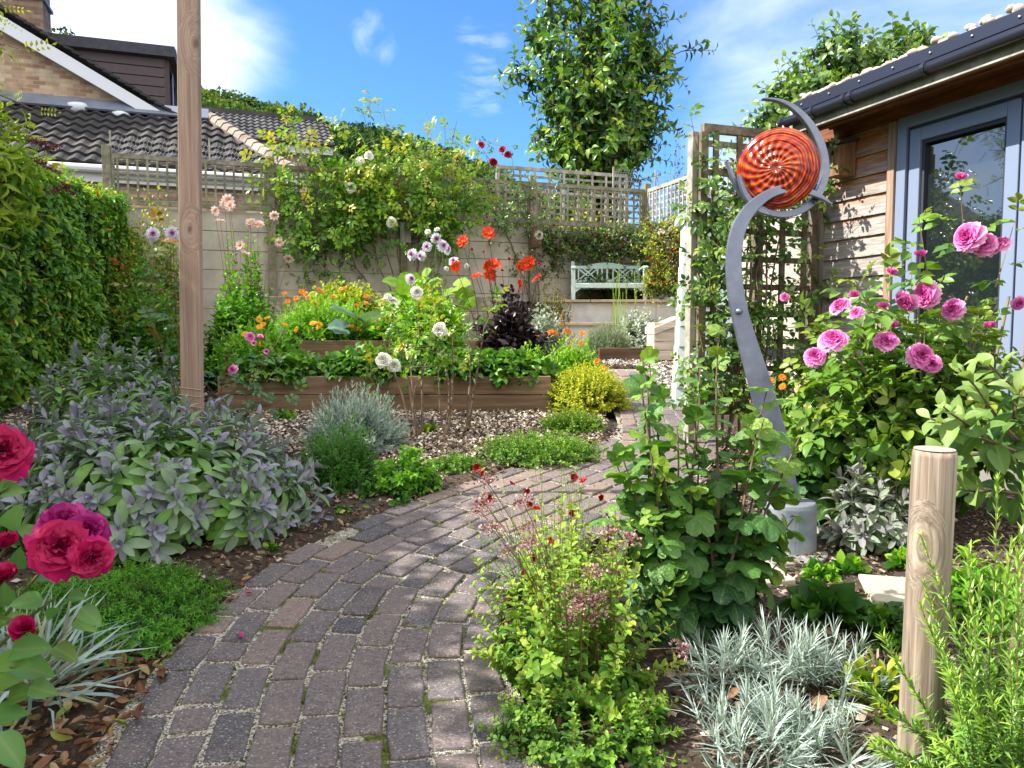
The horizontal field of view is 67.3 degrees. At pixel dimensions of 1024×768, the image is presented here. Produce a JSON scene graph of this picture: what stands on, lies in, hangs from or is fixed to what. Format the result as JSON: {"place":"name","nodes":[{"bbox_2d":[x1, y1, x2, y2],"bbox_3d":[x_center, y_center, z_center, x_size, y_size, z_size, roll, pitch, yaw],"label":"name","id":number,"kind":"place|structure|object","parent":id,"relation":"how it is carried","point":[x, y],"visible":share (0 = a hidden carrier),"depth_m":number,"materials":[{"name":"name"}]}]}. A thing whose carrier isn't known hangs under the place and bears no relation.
{"place":"outdoors","nodes":[
{"label":"outdoors","id":0,"kind":"place"},
{"bbox_2d":[86,368,721,767],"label":"brick path","id":1,"kind":"structure","parent":0,"point":[317,745],"depth_m":2.69,"materials":[{"name":"grey brick"}]},
{"bbox_2d":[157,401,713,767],"bbox_3d":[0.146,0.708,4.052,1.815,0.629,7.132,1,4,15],"label":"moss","id":2,"kind":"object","parent":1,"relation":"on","point":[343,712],"visible":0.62,"depth_m":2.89,"materials":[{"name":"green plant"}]},
{"bbox_2d":[0,347,1023,767],"bbox_3d":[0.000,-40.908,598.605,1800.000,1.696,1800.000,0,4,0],"label":"ground","id":3,"kind":"structure","parent":0,"point":[682,749],"depth_m":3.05,"materials":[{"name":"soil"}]},
{"bbox_2d":[0,101,76,260],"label":"buddleia","id":4,"kind":"object","parent":3,"relation":"on","point":[14,180],"visible":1,"depth_m":6.48,"materials":[{"name":"green plant"}]},
{"bbox_2d":[0,423,114,767],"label":"crimson rose","id":5,"kind":"object","parent":3,"relation":"on","point":[65,541],"visible":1,"depth_m":1.47,"materials":[{"name":"red"}]},
{"bbox_2d":[0,137,142,419],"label":"beech hedge","id":6,"kind":"object","parent":3,"relation":"on","point":[56,291],"visible":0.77,"depth_m":8.22,"materials":[{"name":"green plant"}]},
{"bbox_2d":[0,578,165,737],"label":"blue fescue","id":7,"kind":"object","parent":3,"relation":"on","point":[68,669],"visible":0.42,"depth_m":2.40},
{"bbox_2d":[17,326,212,449],"bbox_3d":[-2.845,0.085,5.462,1.308,0.996,1.181,0,4,0],"label":"purple sage","id":8,"kind":"object","parent":3,"relation":"on","point":[84,393],"visible":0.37,"depth_m":5.31,"materials":[{"name":"green plant"}]},
{"bbox_2d":[0,557,242,676],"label":"thyme mat","id":9,"kind":"object","parent":3,"relation":"on","point":[173,590],"visible":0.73,"depth_m":2.85,"materials":[{"name":"green plant"}]},
{"bbox_2d":[108,185,179,353],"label":"corner shrub","id":10,"kind":"object","parent":3,"relation":"on","point":[165,270],"visible":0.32,"depth_m":10.08,"materials":[{"name":"green plant"}]},
{"bbox_2d":[111,245,179,405],"bbox_3d":[-3.218,-0.456,6.880,0.703,1.557,0.860,0,4,0],"label":"leafy crop","id":11,"kind":"object","parent":3,"relation":"on","point":[130,333],"visible":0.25,"depth_m":6.78,"materials":[{"name":"green plant"}]},
{"bbox_2d":[0,0,302,327],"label":"brick house","id":12,"kind":"structure","parent":3,"relation":"on","point":[93,90],"depth_m":14.42,"materials":[{"name":"brown brick"}]},
{"bbox_2d":[107,208,216,412],"bbox_3d":[-2.056,-0.388,4.520,0.566,1.220,0.543,-2,5,-27],"label":"slender rose","id":13,"kind":"object","parent":3,"relation":"on","point":[165,355],"visible":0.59,"depth_m":4.49,"materials":[{"name":"green plant"}]},
{"bbox_2d":[0,382,334,564],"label":"purple sage","id":14,"kind":"object","parent":3,"relation":"on","point":[158,494],"visible":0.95,"depth_m":3.65,"materials":[{"name":"green plant"}]},
{"bbox_2d":[176,0,204,439],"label":"timber post","id":15,"kind":"object","parent":3,"relation":"on","point":[189,106],"visible":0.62,"depth_m":4.24,"materials":[{"name":"brown wood"}]},
{"bbox_2d":[203,272,274,389],"bbox_3d":[-2.894,-0.541,8.176,0.895,1.293,0.889,0,4,0],"label":"leafy crop","id":16,"kind":"object","parent":3,"relation":"on","point":[238,312],"visible":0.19,"depth_m":8.02,"materials":[{"name":"green plant"}]},
{"bbox_2d":[178,318,307,430],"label":"slender rose","id":17,"kind":"object","parent":3,"relation":"on","point":[234,368],"visible":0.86,"depth_m":4.73,"materials":[{"name":"green plant"}]},
{"bbox_2d":[211,193,293,341],"bbox_3d":[-2.879,-1.080,8.625,1.020,1.984,0.768,0,4,0],"label":"pink dahlia","id":18,"kind":"object","parent":3,"relation":"on","point":[226,202],"visible":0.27,"depth_m":8.47,"materials":[{"name":"green plant"}]},
{"bbox_2d":[202,106,334,290],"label":"tiled house","id":19,"kind":"structure","parent":3,"relation":"on","point":[250,123],"depth_m":26.35,"materials":[{"name":"grey tile"}]},
{"bbox_2d":[266,157,276,295],"bbox_3d":[-3.620,-1.982,11.615,0.110,2.830,0.110,-1,4,-19],"label":"fence post","id":20,"kind":"object","parent":3,"relation":"on","point":[270,209],"visible":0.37,"depth_m":11.54,"materials":[{"name":"brown wood"}]},
{"bbox_2d":[274,164,399,217],"bbox_3d":[-2.675,-2.967,11.872,1.919,0.700,0.048,-1,4,-19],"label":"trellis","id":21,"kind":"object","parent":20,"relation":"attached to","point":[304,169],"visible":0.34,"depth_m":11.72,"materials":[{"name":"brown wood"}]},
{"bbox_2d":[0,405,607,462],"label":"pale bark chips","id":22,"kind":"object","parent":3,"relation":"on","point":[421,436],"visible":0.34,"depth_m":6.26,"materials":[{"name":"beige wood"}]},
{"bbox_2d":[295,407,380,497],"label":"rocket plant","id":23,"kind":"object","parent":3,"relation":"on","point":[348,465],"visible":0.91,"depth_m":4.55,"materials":[{"name":"green plant"}]},
{"bbox_2d":[297,380,413,453],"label":"curry plant","id":24,"kind":"object","parent":3,"relation":"on","point":[386,432],"visible":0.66,"depth_m":5.48,"materials":[{"name":"grey plant"}]},
{"bbox_2d":[0,440,719,767],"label":"leaf litter","id":25,"kind":"object","parent":3,"relation":"on","point":[63,734],"visible":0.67,"depth_m":2.26,"materials":[{"name":"brown plant"}]},
{"bbox_2d":[119,207,640,346],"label":"garden wall","id":26,"kind":"structure","parent":3,"relation":"on","point":[213,277],"depth_m":12.07,"materials":[{"name":"concrete"}]},
{"bbox_2d":[101,145,111,194],"bbox_3d":[-5.695,-1.931,10.889,0.110,2.830,0.110,-1,4,-19],"label":"fence post","id":27,"kind":"object","parent":26,"relation":"attached to","point":[106,164],"visible":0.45,"depth_m":10.76,"materials":[{"name":"brown wood"}]},
{"bbox_2d":[111,153,267,210],"bbox_3d":[-4.656,-2.919,11.179,2.119,0.700,0.048,-1,4,-19],"label":"trellis","id":28,"kind":"object","parent":27,"relation":"attached to","point":[205,162],"visible":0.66,"depth_m":11.10,"materials":[{"name":"brown wood"}]},
{"bbox_2d":[239,105,403,295],"bbox_3d":[-2.878,-2.622,11.642,2.453,3.360,1.193,0,4,0],"label":"climbing rose","id":29,"kind":"object","parent":26,"relation":"attached to","point":[307,224],"visible":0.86,"depth_m":11.54,"materials":[{"name":"green plant"}]},
{"bbox_2d":[281,214,462,294],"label":"climbing rose","id":30,"kind":"object","parent":26,"relation":"attached to","point":[328,272],"visible":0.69,"depth_m":11.69,"materials":[{"name":"green plant"}]},
{"bbox_2d":[310,90,434,295],"bbox_3d":[-2.130,-2.671,11.868,1.950,3.387,1.206,0,4,0],"label":"climbing rose","id":31,"kind":"object","parent":26,"relation":"attached to","point":[386,187],"visible":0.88,"depth_m":11.63,"materials":[{"name":"green plant"}]},
{"bbox_2d":[375,116,501,276],"bbox_3d":[-1.162,-2.632,11.992,2.002,3.281,1.152,0,4,0],"label":"climbing rose","id":32,"kind":"object","parent":26,"relation":"attached to","point":[441,221],"visible":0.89,"depth_m":11.94,"materials":[{"name":"green plant"}]},
{"bbox_2d":[455,136,564,302],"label":"climbing rose","id":33,"kind":"object","parent":26,"relation":"attached to","point":[494,162],"visible":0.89,"depth_m":12.58,"materials":[{"name":"green plant"}]},
{"bbox_2d":[496,165,627,229],"bbox_3d":[0.929,-2.915,13.834,2.558,1.840,0.048,-1,4,-19],"label":"wide trellis","id":34,"kind":"object","parent":26,"relation":"attached to","point":[547,170],"visible":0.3,"depth_m":13.79,"materials":[{"name":"brown wood"}]},
{"bbox_2d":[264,296,498,343],"bbox_3d":[-1.900,-0.829,11.270,3.400,0.877,0.800,0,4,0],"label":"raised bed","id":35,"kind":"object","parent":3,"relation":"on","point":[481,305],"visible":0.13,"depth_m":10.86,"materials":[{"name":"brown wood"}]},
{"bbox_2d":[307,276,380,312],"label":"lime herb","id":36,"kind":"object","parent":35,"relation":"in","point":[353,293],"visible":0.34,"depth_m":10.76,"materials":[{"name":"green plant"}]},
{"bbox_2d":[217,374,550,412],"bbox_3d":[-1.150,0.050,7.622,3.001,0.335,1.400,0,4,0],"label":"raised bed","id":37,"kind":"object","parent":3,"relation":"on","point":[514,395],"visible":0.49,"depth_m":6.92,"materials":[{"name":"wood"}]},
{"bbox_2d":[204,314,322,377],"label":"marigold clump","id":38,"kind":"object","parent":37,"relation":"in","point":[238,345],"visible":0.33,"depth_m":7.34,"materials":[{"name":"green plant"}]},
{"bbox_2d":[217,344,328,387],"bbox_3d":[-2.175,-0.142,7.138,0.943,0.464,0.974,3,5,40],"label":"strawberry patch","id":39,"kind":"object","parent":37,"relation":"in","point":[295,364],"visible":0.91,"depth_m":6.91,"materials":[{"name":"green plant"}]},
{"bbox_2d":[319,340,422,385],"bbox_3d":[-1.318,-0.167,7.216,1.089,0.496,0.830,0,4,0],"label":"strawberry patch","id":40,"kind":"object","parent":37,"relation":"in","point":[348,362],"visible":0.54,"depth_m":6.98,"materials":[{"name":"green plant"}]},
{"bbox_2d":[392,227,469,359],"bbox_3d":[-0.836,-0.802,7.905,0.824,1.538,0.895,0,4,0],"label":"purple white dahlia","id":41,"kind":"object","parent":37,"relation":"in","point":[421,256],"visible":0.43,"depth_m":7.73,"materials":[{"name":"green plant"}]},
{"bbox_2d":[407,345,563,389],"bbox_3d":[-0.261,-0.136,7.162,1.496,0.453,0.842,0,4,0],"label":"strawberry patch","id":42,"kind":"object","parent":37,"relation":"in","point":[505,363],"visible":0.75,"depth_m":6.96,"materials":[{"name":"green plant"}]},
{"bbox_2d":[450,216,551,375],"bbox_3d":[-0.076,-0.809,7.669,1.032,1.696,0.842,0,4,0],"label":"dark dahlia","id":43,"kind":"object","parent":37,"relation":"in","point":[509,326],"visible":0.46,"depth_m":7.49,"materials":[{"name":"black plant"}]},
{"bbox_2d":[298,339,476,359],"bbox_3d":[-1.225,-0.331,9.600,2.550,0.437,1.200,0,4,0],"label":"raised bed","id":44,"kind":"object","parent":3,"relation":"on","point":[321,348],"visible":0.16,"depth_m":8.99,"materials":[{"name":"wood"}]},
{"bbox_2d":[268,286,381,348],"bbox_3d":[-2.299,-0.768,9.552,1.573,0.856,1.398,0,4,0],"label":"marigold mass","id":45,"kind":"object","parent":44,"relation":"in","point":[323,316],"visible":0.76,"depth_m":9.20,"materials":[{"name":"green plant"}]},
{"bbox_2d":[364,291,468,340],"bbox_3d":[-1.148,-0.758,9.387,1.294,0.810,1.122,0,4,0],"label":"leafy crop","id":46,"kind":"object","parent":44,"relation":"in","point":[383,329],"visible":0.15,"depth_m":9.22,"materials":[{"name":"green plant"}]},
{"bbox_2d":[398,166,407,272],"bbox_3d":[-1.734,-2.028,12.275,0.110,2.830,0.110,-1,4,-19],"label":"fence post","id":47,"kind":"object","parent":3,"relation":"on","point":[403,258],"visible":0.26,"depth_m":12.21,"materials":[{"name":"brown wood"}]},
{"bbox_2d":[407,173,529,223],"bbox_3d":[-0.695,-3.016,12.566,2.119,0.700,0.048,-1,4,-19],"label":"trellis","id":48,"kind":"object","parent":47,"relation":"attached to","point":[511,219],"visible":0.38,"depth_m":12.69,"materials":[{"name":"brown wood"}]},
{"bbox_2d":[372,444,442,498],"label":"parsley plant","id":49,"kind":"object","parent":3,"relation":"on","point":[402,481],"visible":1,"depth_m":4.47,"materials":[{"name":"green plant"}]},
{"bbox_2d":[374,267,475,320],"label":"rhubarb plant","id":50,"kind":"object","parent":3,"relation":"on","point":[402,286],"visible":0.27,"depth_m":8.30,"materials":[{"name":"green plant"}]},
{"bbox_2d":[360,282,509,436],"bbox_3d":[-0.653,-0.225,6.170,1.278,1.232,1.091,0,4,0],"label":"white rose bush","id":51,"kind":"object","parent":3,"relation":"on","point":[394,364],"visible":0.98,"depth_m":6.01,"materials":[{"name":"green plant"}]},
{"bbox_2d":[425,450,488,475],"bbox_3d":[-0.361,0.512,5.048,0.418,0.136,0.454,0,4,0],"label":"mint carpet","id":52,"kind":"object","parent":3,"relation":"on","point":[445,464],"visible":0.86,"depth_m":4.97,"materials":[{"name":"green plant"}]},
{"bbox_2d":[528,175,535,302],"bbox_3d":[0.340,-2.079,13.002,0.110,2.830,0.110,-1,4,-19],"label":"fence post","id":53,"kind":"object","parent":3,"relation":"on","point":[531,277],"visible":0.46,"depth_m":12.95,"materials":[{"name":"brown wood"}]},
{"bbox_2d":[536,182,644,229],"bbox_3d":[1.365,-3.067,13.287,2.089,0.700,0.048,-1,4,-19],"label":"trellis","id":54,"kind":"object","parent":53,"relation":"attached to","point":[608,190],"visible":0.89,"depth_m":13.27,"materials":[{"name":"brown wood"}]},
{"bbox_2d":[467,426,607,468],"bbox_3d":[0.179,0.423,5.337,0.990,0.233,0.944,0,4,0],"label":"mint carpet","id":55,"kind":"object","parent":3,"relation":"on","point":[520,450],"visible":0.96,"depth_m":5.17,"materials":[{"name":"green plant"}]},
{"bbox_2d":[466,441,622,601],"bbox_3d":[0.186,0.553,3.159,0.778,0.608,0.745,0,4,0],"label":"cinquefoil","id":56,"kind":"object","parent":3,"relation":"on","point":[476,468],"visible":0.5,"depth_m":3.12,"materials":[{"name":"green plant"}]},
{"bbox_2d":[527,302,571,357],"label":"silver shrub","id":57,"kind":"object","parent":3,"relation":"on","point":[543,327],"visible":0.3,"depth_m":9.65,"materials":[{"name":"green plant"}]},
{"bbox_2d":[538,405,606,434],"bbox_3d":[0.489,0.287,6.224,0.565,0.224,0.647,0,4,0],"label":"mint carpet","id":58,"kind":"object","parent":3,"relation":"on","point":[577,422],"visible":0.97,"depth_m":6.08,"materials":[{"name":"green plant"}]},
{"bbox_2d":[538,329,606,384],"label":"marigold clump","id":59,"kind":"object","parent":3,"relation":"on","point":[567,358],"visible":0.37,"depth_m":8.13,"materials":[{"name":"green plant"}]},
{"bbox_2d":[463,472,689,725],"bbox_3d":[0.182,0.622,2.448,0.700,0.783,0.756,0,4,0],"label":"oregano","id":60,"kind":"object","parent":3,"relation":"on","point":[541,651],"visible":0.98,"depth_m":2.35,"materials":[{"name":"green plant"}]},
{"bbox_2d":[477,671,686,767],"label":"oregano","id":61,"kind":"object","parent":3,"relation":"on","point":[640,730],"visible":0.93,"depth_m":2.12,"materials":[{"name":"green plant"}]},
{"bbox_2d":[544,360,634,414],"bbox_3d":[0.683,0.019,7.072,0.898,0.490,0.886,0,4,0],"label":"golden marjoram","id":62,"kind":"object","parent":3,"relation":"on","point":[598,391],"visible":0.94,"depth_m":6.86,"materials":[{"name":"yellow plant"}]},
{"bbox_2d":[492,0,717,262],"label":"tall tree","id":63,"kind":"object","parent":3,"relation":"on","point":[604,118],"visible":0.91,"depth_m":16.26,"materials":[{"name":"green plant"}]},
{"bbox_2d":[581,320,633,357],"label":"cotton lavender","id":64,"kind":"object","parent":3,"relation":"on","point":[597,339],"visible":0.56,"depth_m":10.59,"materials":[{"name":"grey"}]},
{"bbox_2d":[546,300,676,325],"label":"retaining wall","id":65,"kind":"structure","parent":3,"relation":"on","point":[590,311],"depth_m":12.45,"materials":[{"name":"concrete"}]},
{"bbox_2d":[617,302,662,347],"bbox_3d":[1.890,-0.761,11.176,0.891,0.894,0.945,0,4,0],"label":"silver sage","id":66,"kind":"object","parent":3,"relation":"on","point":[639,336],"visible":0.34,"depth_m":11.05,"materials":[{"name":"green plant"}]},
{"bbox_2d":[642,183,650,265],"bbox_3d":[2.386,-2.130,13.718,0.110,2.830,0.110,-1,4,-19],"label":"fence post","id":67,"kind":"object","parent":3,"relation":"on","point":[646,186],"visible":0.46,"depth_m":13.59,"materials":[{"name":"brown wood"}]},
{"bbox_2d":[647,159,735,223],"bbox_3d":[2.973,-2.976,11.997,0.048,0.700,3.458,-1,4,-19],"label":"trellis","id":68,"kind":"object","parent":67,"relation":"attached to","point":[663,187],"visible":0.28,"depth_m":12.94,"materials":[{"name":"brown wood"}]},
{"bbox_2d":[645,316,675,359],"bbox_3d":[2.185,-0.629,10.482,0.628,0.585,0.700,0,4,0],"label":"compost box","id":69,"kind":"object","parent":3,"relation":"on","point":[661,336],"visible":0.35,"depth_m":10.18,"materials":[{"name":"brown wood"}]},
{"bbox_2d":[683,131,698,443],"bbox_3d":[1.323,-0.667,5.656,0.070,2.320,0.070,-1,4,-19],"label":"trellis post","id":70,"kind":"object","parent":3,"relation":"on","point":[692,175],"visible":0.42,"depth_m":5.62,"materials":[{"name":"white wood"}]},
{"bbox_2d":[694,123,818,414],"bbox_3d":[1.851,-0.831,5.771,1.059,2.110,0.048,-1,4,-19],"label":"trellis screen","id":71,"kind":"object","parent":70,"relation":"attached to","point":[738,133],"visible":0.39,"depth_m":5.72,"materials":[{"name":"wood"}]},
{"bbox_2d":[671,213,731,405],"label":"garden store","id":72,"kind":"structure","parent":3,"relation":"on","point":[677,391],"depth_m":7.13,"materials":[{"name":"white paint"}]},
{"bbox_2d":[589,323,814,650],"bbox_3d":[0.646,0.380,2.783,0.769,1.195,0.631,0,4,0],"label":"blackcurrant bush","id":73,"kind":"object","parent":3,"relation":"on","point":[709,549],"visible":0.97,"depth_m":2.65,"materials":[{"name":"green plant"}]},
{"bbox_2d":[664,616,778,711],"bbox_3d":[0.683,0.898,2.490,0.376,0.325,0.391,2,4,21],"label":"silver dianthus","id":74,"kind":"object","parent":3,"relation":"on","point":[724,643],"visible":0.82,"depth_m":2.45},
{"bbox_2d":[648,196,809,348],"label":"side wall","id":75,"kind":"structure","parent":3,"relation":"on","point":[789,272],"depth_m":10.24,"materials":[{"name":"concrete"}]},
{"bbox_2d":[666,669,834,767],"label":"silver dianthus","id":76,"kind":"object","parent":3,"relation":"on","point":[720,715],"visible":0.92,"depth_m":2.05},
{"bbox_2d":[666,102,857,444],"bbox_3d":[1.838,-0.757,5.613,1.530,2.430,0.837,0,4,-7],"label":"climbing rose","id":77,"kind":"object","parent":3,"relation":"on","point":[737,386],"visible":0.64,"depth_m":5.56,"materials":[{"name":"green plant"}]},
{"bbox_2d":[725,98,832,567],"bbox_3d":[1.250,-0.246,3.562,0.449,2.135,0.449,-3,5,-37],"label":"steel sculpture","id":78,"kind":"object","parent":3,"relation":"on","point":[781,168],"visible":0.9,"depth_m":3.53,"materials":[{"name":"grey metal"}]},
{"bbox_2d":[716,606,852,703],"bbox_3d":[0.854,0.883,2.487,0.394,0.337,0.409,-1,4,-15],"label":"silver dianthus","id":79,"kind":"object","parent":3,"relation":"on","point":[810,646],"visible":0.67,"depth_m":2.42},
{"bbox_2d":[728,665,856,767],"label":"silver dianthus","id":80,"kind":"object","parent":3,"relation":"on","point":[769,701],"visible":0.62,"depth_m":2.16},
{"bbox_2d":[754,370,857,526],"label":"blackcurrant bush","id":81,"kind":"object","parent":3,"relation":"on","point":[812,475],"visible":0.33,"depth_m":3.92,"materials":[{"name":"green plant"}]},
{"bbox_2d":[771,575,871,630],"bbox_3d":[1.188,0.866,2.924,0.325,0.282,0.327,4,5,43],"label":"leaf rosette","id":82,"kind":"object","parent":3,"relation":"on","point":[814,598],"visible":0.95,"depth_m":2.86,"materials":[{"name":"green plant"}]},
{"bbox_2d":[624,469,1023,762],"bbox_3d":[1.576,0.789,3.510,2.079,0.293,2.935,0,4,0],"label":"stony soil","id":83,"kind":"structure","parent":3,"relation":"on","point":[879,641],"depth_m":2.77,"materials":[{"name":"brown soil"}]},
{"bbox_2d":[771,611,899,721],"bbox_3d":[0.996,0.892,2.407,0.396,0.316,0.415,0,4,0],"label":"silver dianthus","id":84,"kind":"object","parent":3,"relation":"on","point":[854,708],"visible":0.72,"depth_m":2.39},
{"bbox_2d":[759,693,920,767],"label":"silver dianthus","id":85,"kind":"object","parent":3,"relation":"on","point":[839,721],"visible":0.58,"depth_m":2.07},
{"bbox_2d":[732,9,948,141],"bbox_3d":[3.903,-2.334,9.076,2.836,4.299,1.352,-1,4,-10],"label":"rounded shrub","id":86,"kind":"object","parent":3,"relation":"on","point":[857,57],"visible":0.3,"depth_m":8.78,"materials":[{"name":"green plant"}]},
{"bbox_2d":[817,455,909,556],"bbox_3d":[1.723,0.600,3.680,0.534,0.530,0.525,0,4,0],"label":"garden sage","id":87,"kind":"object","parent":3,"relation":"on","point":[860,522],"visible":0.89,"depth_m":3.59,"materials":[{"name":"grey plant"}]},
{"bbox_2d":[828,646,900,727],"bbox_3d":[1.095,0.918,2.316,0.266,0.194,0.256,2,4,23],"label":"leaf rosette","id":88,"kind":"object","parent":3,"relation":"on","point":[862,674],"visible":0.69,"depth_m":2.31,"materials":[{"name":"green plant"}]},
{"bbox_2d":[841,601,903,652],"bbox_3d":[1.349,0.878,2.788,0.282,0.175,0.284,0,4,0],"label":"leaf rosette","id":89,"kind":"object","parent":3,"relation":"on","point":[875,616],"visible":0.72,"depth_m":2.75,"materials":[{"name":"green plant"}]},
{"bbox_2d":[758,172,1023,517],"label":"pink rose bush","id":90,"kind":"object","parent":3,"relation":"on","point":[874,418],"visible":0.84,"depth_m":3.75,"materials":[{"name":"green plant"}]},
{"bbox_2d":[777,8,1023,490],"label":"garden studio","id":91,"kind":"structure","parent":3,"relation":"on","point":[925,125],"depth_m":4.85,"materials":[{"name":"brown"}]},
{"bbox_2d":[826,138,859,178],"bbox_3d":[2.385,-1.639,5.580,0.186,0.270,0.171,-1,4,-19],"label":"bird box","id":92,"kind":"object","parent":91,"relation":"attached to","point":[843,154],"visible":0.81,"depth_m":5.52,"materials":[{"name":"brown wood"}]},
{"bbox_2d":[890,79,1023,395],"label":"glazed door","id":93,"kind":"structure","parent":91,"relation":"in","point":[925,173],"depth_m":4.72,"materials":[{"name":"blue"}]},
{"bbox_2d":[858,574,956,609],"bbox_3d":[1.592,0.848,3.115,0.300,0.063,0.260,1,4,11],"label":"stepping stone","id":94,"kind":"object","parent":3,"relation":"on","point":[879,589],"visible":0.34,"depth_m":3.13,"materials":[{"name":"beige stone"}]},
{"bbox_2d":[895,446,957,767],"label":"round post","id":95,"kind":"object","parent":3,"relation":"on","point":[932,494],"visible":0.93,"depth_m":1.96,"materials":[{"name":"brown wood"}]},
{"bbox_2d":[854,469,1023,767],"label":"rosemary","id":96,"kind":"object","parent":3,"relation":"on","point":[989,721],"visible":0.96,"depth_m":1.81,"materials":[{"name":"green plant"}]},
{"bbox_2d":[909,351,1023,655],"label":"apple tree","id":97,"kind":"object","parent":3,"relation":"on","point":[993,453],"visible":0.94,"depth_m":2.49,"materials":[{"name":"green plant"}]},
{"bbox_2d":[950,540,1020,642],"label":"shrub","id":98,"kind":"object","parent":3,"relation":"on","point":[959,590],"visible":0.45,"depth_m":2.91,"materials":[{"name":"green plant"}]},
{"bbox_2d":[499,303,545,325],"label":"terrace","id":99,"kind":"structure","parent":0,"point":[533,306],"depth_m":12.57,"materials":[{"name":"stone"}]},
{"bbox_2d":[569,261,647,299],"bbox_3d":[1.596,-1.708,12.853,1.255,0.730,0.658,0,4,0],"label":"garden bench","id":100,"kind":"object","parent":99,"relation":"on","point":[576,286],"visible":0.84,"depth_m":13.10,"materials":[{"name":"white paint"}]},
{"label":"terrace soil","id":101,"kind":"object","parent":99,"relation":"on","visible":0},
{"bbox_2d":[488,214,666,299],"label":"hedge","id":102,"kind":"object","parent":101,"relation":"on","point":[603,237],"visible":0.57,"depth_m":13.06,"materials":[{"name":"green plant"}]},
{"bbox_2d":[628,202,680,306],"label":"shrub","id":103,"kind":"object","parent":101,"relation":"on","point":[650,277],"visible":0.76,"depth_m":12.35,"materials":[{"name":"green plant"}]},
{"bbox_2d":[50,0,1023,229],"label":"sky","id":104,"kind":"structure","parent":0,"point":[425,59],"materials":[{"name":"blue"}]},
{"bbox_2d":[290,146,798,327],"bbox_3d":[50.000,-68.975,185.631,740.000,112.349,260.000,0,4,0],"label":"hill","id":105,"kind":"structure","parent":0,"point":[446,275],"depth_m":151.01,"materials":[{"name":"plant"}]},
{"bbox_2d":[51,26,798,284],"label":"woodland","id":106,"kind":"object","parent":105,"relation":"on","point":[214,98],"visible":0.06,"depth_m":173.90,"materials":[{"name":"green plant"}]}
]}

